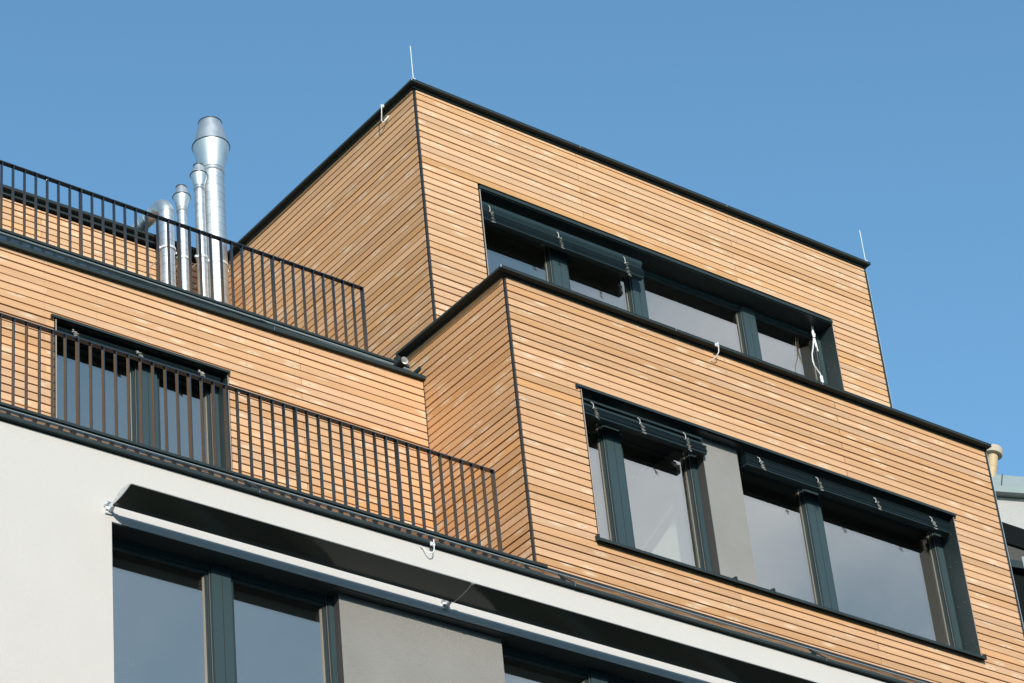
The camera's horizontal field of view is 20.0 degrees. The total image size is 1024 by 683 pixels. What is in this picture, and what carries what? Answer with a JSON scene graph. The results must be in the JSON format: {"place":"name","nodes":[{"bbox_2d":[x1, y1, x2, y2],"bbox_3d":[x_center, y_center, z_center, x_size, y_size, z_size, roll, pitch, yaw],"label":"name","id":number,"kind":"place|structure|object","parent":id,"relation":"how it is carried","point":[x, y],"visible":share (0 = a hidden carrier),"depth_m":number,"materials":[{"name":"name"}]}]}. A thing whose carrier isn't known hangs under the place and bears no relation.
{"place":"outdoors","nodes":[
{"label":"outdoors","id":0,"kind":"place"},
{"bbox_2d":[0,0,1023,476],"label":"sky","id":1,"kind":"structure","parent":0,"point":[899,123],"materials":[{"name":"blue"}]},
{"bbox_2d":[992,474,1023,624],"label":"neighbour building","id":2,"kind":"structure","parent":0,"point":[1009,491],"depth_m":46.53,"materials":[{"name":"metal"}]},
{"bbox_2d":[985,444,1002,476],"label":"vent pipe","id":3,"kind":"object","parent":2,"relation":"on","point":[994,452],"visible":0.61,"depth_m":47.14,"materials":[{"name":"beige plastic"}]},
{"label":"ground","id":4,"kind":"structure","parent":0,"visible":0},
{"bbox_2d":[0,78,1023,682],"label":"apartment building","id":5,"kind":"structure","parent":4,"relation":"on","point":[512,350],"depth_m":32.31,"materials":[{"name":"brown wood"}]},
{"bbox_2d":[114,656,133,672],"bbox_3d":[-3.876,3.247,28.993,0.200,0.115,0.200,19,-41,-33],"label":"ceiling lamp","id":6,"kind":"object","parent":5,"relation":"hanging from","point":[124,664],"visible":1,"depth_m":28.95,"materials":[{"name":"white"}]},
{"bbox_2d":[57,326,220,381],"bbox_3d":[-3.926,0.149,30.461,2.014,0.091,0.126,19,-41,-33],"label":"venetian blind","id":7,"kind":"object","parent":5,"relation":"attached to","point":[72,332],"visible":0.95,"depth_m":30.42,"materials":[{"name":"grey metal"}]},
{"bbox_2d":[50,314,231,470],"bbox_3d":[-3.872,1.008,29.923,2.174,2.220,0.320,19,-41,-33],"label":"window","id":8,"kind":"structure","parent":5,"relation":"in","point":[58,320],"depth_m":30.48,"materials":[{"name":"metal"}]},
{"bbox_2d":[131,199,176,285],"bbox_3d":[-5.242,0.778,37.022,0.270,4.461,3.529,19,-41,-33],"label":"steel duct","id":9,"kind":"object","parent":5,"relation":"on","point":[162,208],"visible":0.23,"depth_m":36.81,"materials":[{"name":"grey metal"}]},
{"bbox_2d":[172,184,190,290],"bbox_3d":[-4.189,0.041,36.268,0.238,4.655,0.664,19,-41,-33],"label":"steel flue","id":10,"kind":"object","parent":5,"relation":"on","point":[181,197],"visible":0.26,"depth_m":37.05,"materials":[{"name":"grey metal"}]},
{"bbox_2d":[190,163,208,296],"bbox_3d":[-3.993,-0.073,36.527,0.238,5.095,0.684,19,-41,-33],"label":"steel flue","id":11,"kind":"object","parent":5,"relation":"on","point":[198,175],"visible":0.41,"depth_m":37.28,"materials":[{"name":"grey metal"}]},
{"bbox_2d":[0,160,409,367],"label":"balcony railing","id":12,"kind":"object","parent":5,"relation":"on","point":[178,225],"visible":1,"depth_m":31.88,"materials":[{"name":"metal"}]},
{"bbox_2d":[192,116,229,304],"bbox_3d":[-3.829,-0.406,36.810,0.709,5.930,0.505,-18,-36,17],"label":"steel flue","id":13,"kind":"object","parent":5,"relation":"on","point":[210,147],"visible":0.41,"depth_m":37.68,"materials":[{"name":"grey metal"}]},
{"bbox_2d":[112,522,344,682],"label":"window","id":14,"kind":"structure","parent":5,"relation":"in","point":[218,579],"depth_m":27.09,"materials":[{"name":"metal"}]},
{"bbox_2d":[0,313,547,568],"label":"balcony railing","id":15,"kind":"object","parent":5,"relation":"on","point":[190,459],"visible":1,"depth_m":28.52,"materials":[{"name":"metal"}]},
{"bbox_2d":[380,104,388,121],"bbox_3d":[-1.546,-2.773,35.361,0.134,0.241,0.075,19,-41,-33],"label":"earthing clip","id":16,"kind":"object","parent":5,"relation":"attached to","point":[382,107],"visible":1,"depth_m":35.35,"materials":[{"name":"white metal"}]},
{"bbox_2d":[419,539,434,553],"bbox_3d":[-0.840,2.041,28.762,0.166,0.173,0.043,1,-34,-10],"label":"earthing clip","id":17,"kind":"object","parent":5,"relation":"attached to","point":[431,544],"visible":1,"depth_m":28.77,"materials":[{"name":"white metal"}]},
{"bbox_2d":[104,483,817,682],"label":"awning","id":18,"kind":"object","parent":5,"relation":"attached to","point":[449,589],"visible":1,"depth_m":28.24,"materials":[{"name":"black metal"}]},
{"bbox_2d":[482,201,643,280],"bbox_3d":[0.617,-1.199,35.506,2.554,0.323,0.127,19,-41,-33],"label":"venetian blind","id":19,"kind":"object","parent":5,"relation":"attached to","point":[553,238],"visible":1,"depth_m":35.49,"materials":[{"name":"grey metal"}]},
{"bbox_2d":[501,633,682,682],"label":"window","id":20,"kind":"structure","parent":5,"relation":"in","point":[598,670],"depth_m":29.49,"materials":[{"name":"metal"}]},
{"bbox_2d":[583,397,707,456],"bbox_3d":[1.482,0.975,32.448,1.814,0.267,0.126,19,-41,-33],"label":"venetian blind","id":21,"kind":"object","parent":5,"relation":"attached to","point":[640,426],"visible":1,"depth_m":32.44,"materials":[{"name":"grey metal"}]},
{"bbox_2d":[478,185,844,389],"bbox_3d":[1.887,-0.183,36.052,5.800,1.954,0.372,19,-41,-33],"label":"window","id":22,"kind":"structure","parent":5,"relation":"in","point":[826,359],"depth_m":36.92,"materials":[{"name":"metal"}]},
{"bbox_2d":[710,342,718,360],"bbox_3d":[2.346,0.117,33.740,0.150,0.221,0.047,-18,-35,16],"label":"earthing clip","id":23,"kind":"object","parent":5,"relation":"attached to","point":[716,344],"visible":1,"depth_m":33.74,"materials":[{"name":"white metal"}]},
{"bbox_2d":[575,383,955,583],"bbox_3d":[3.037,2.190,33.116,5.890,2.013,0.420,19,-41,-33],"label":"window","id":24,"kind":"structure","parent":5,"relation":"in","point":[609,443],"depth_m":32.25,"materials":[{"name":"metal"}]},
{"bbox_2d":[811,325,823,382],"bbox_3d":[3.937,0.155,37.743,0.162,0.902,0.052,19,-41,-33],"label":"cable bundle","id":25,"kind":"object","parent":5,"relation":"hanging from","point":[814,341],"visible":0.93,"depth_m":37.79,"materials":[{"name":"white plastic"}]},
{"bbox_2d":[741,452,950,535],"bbox_3d":[3.981,1.821,34.180,3.301,0.204,0.127,19,-41,-33],"label":"venetian blind","id":26,"kind":"object","parent":5,"relation":"attached to","point":[816,484],"visible":1,"depth_m":34.11,"materials":[{"name":"grey metal"}]},
{"bbox_2d":[733,444,986,660],"bbox_3d":[3.813,2.470,33.640,3.897,1.991,0.420,19,-41,-33],"label":"window","id":27,"kind":"structure","parent":5,"relation":"in","point":[944,551],"depth_m":34.14,"materials":[{"name":"metal"}]}
]}

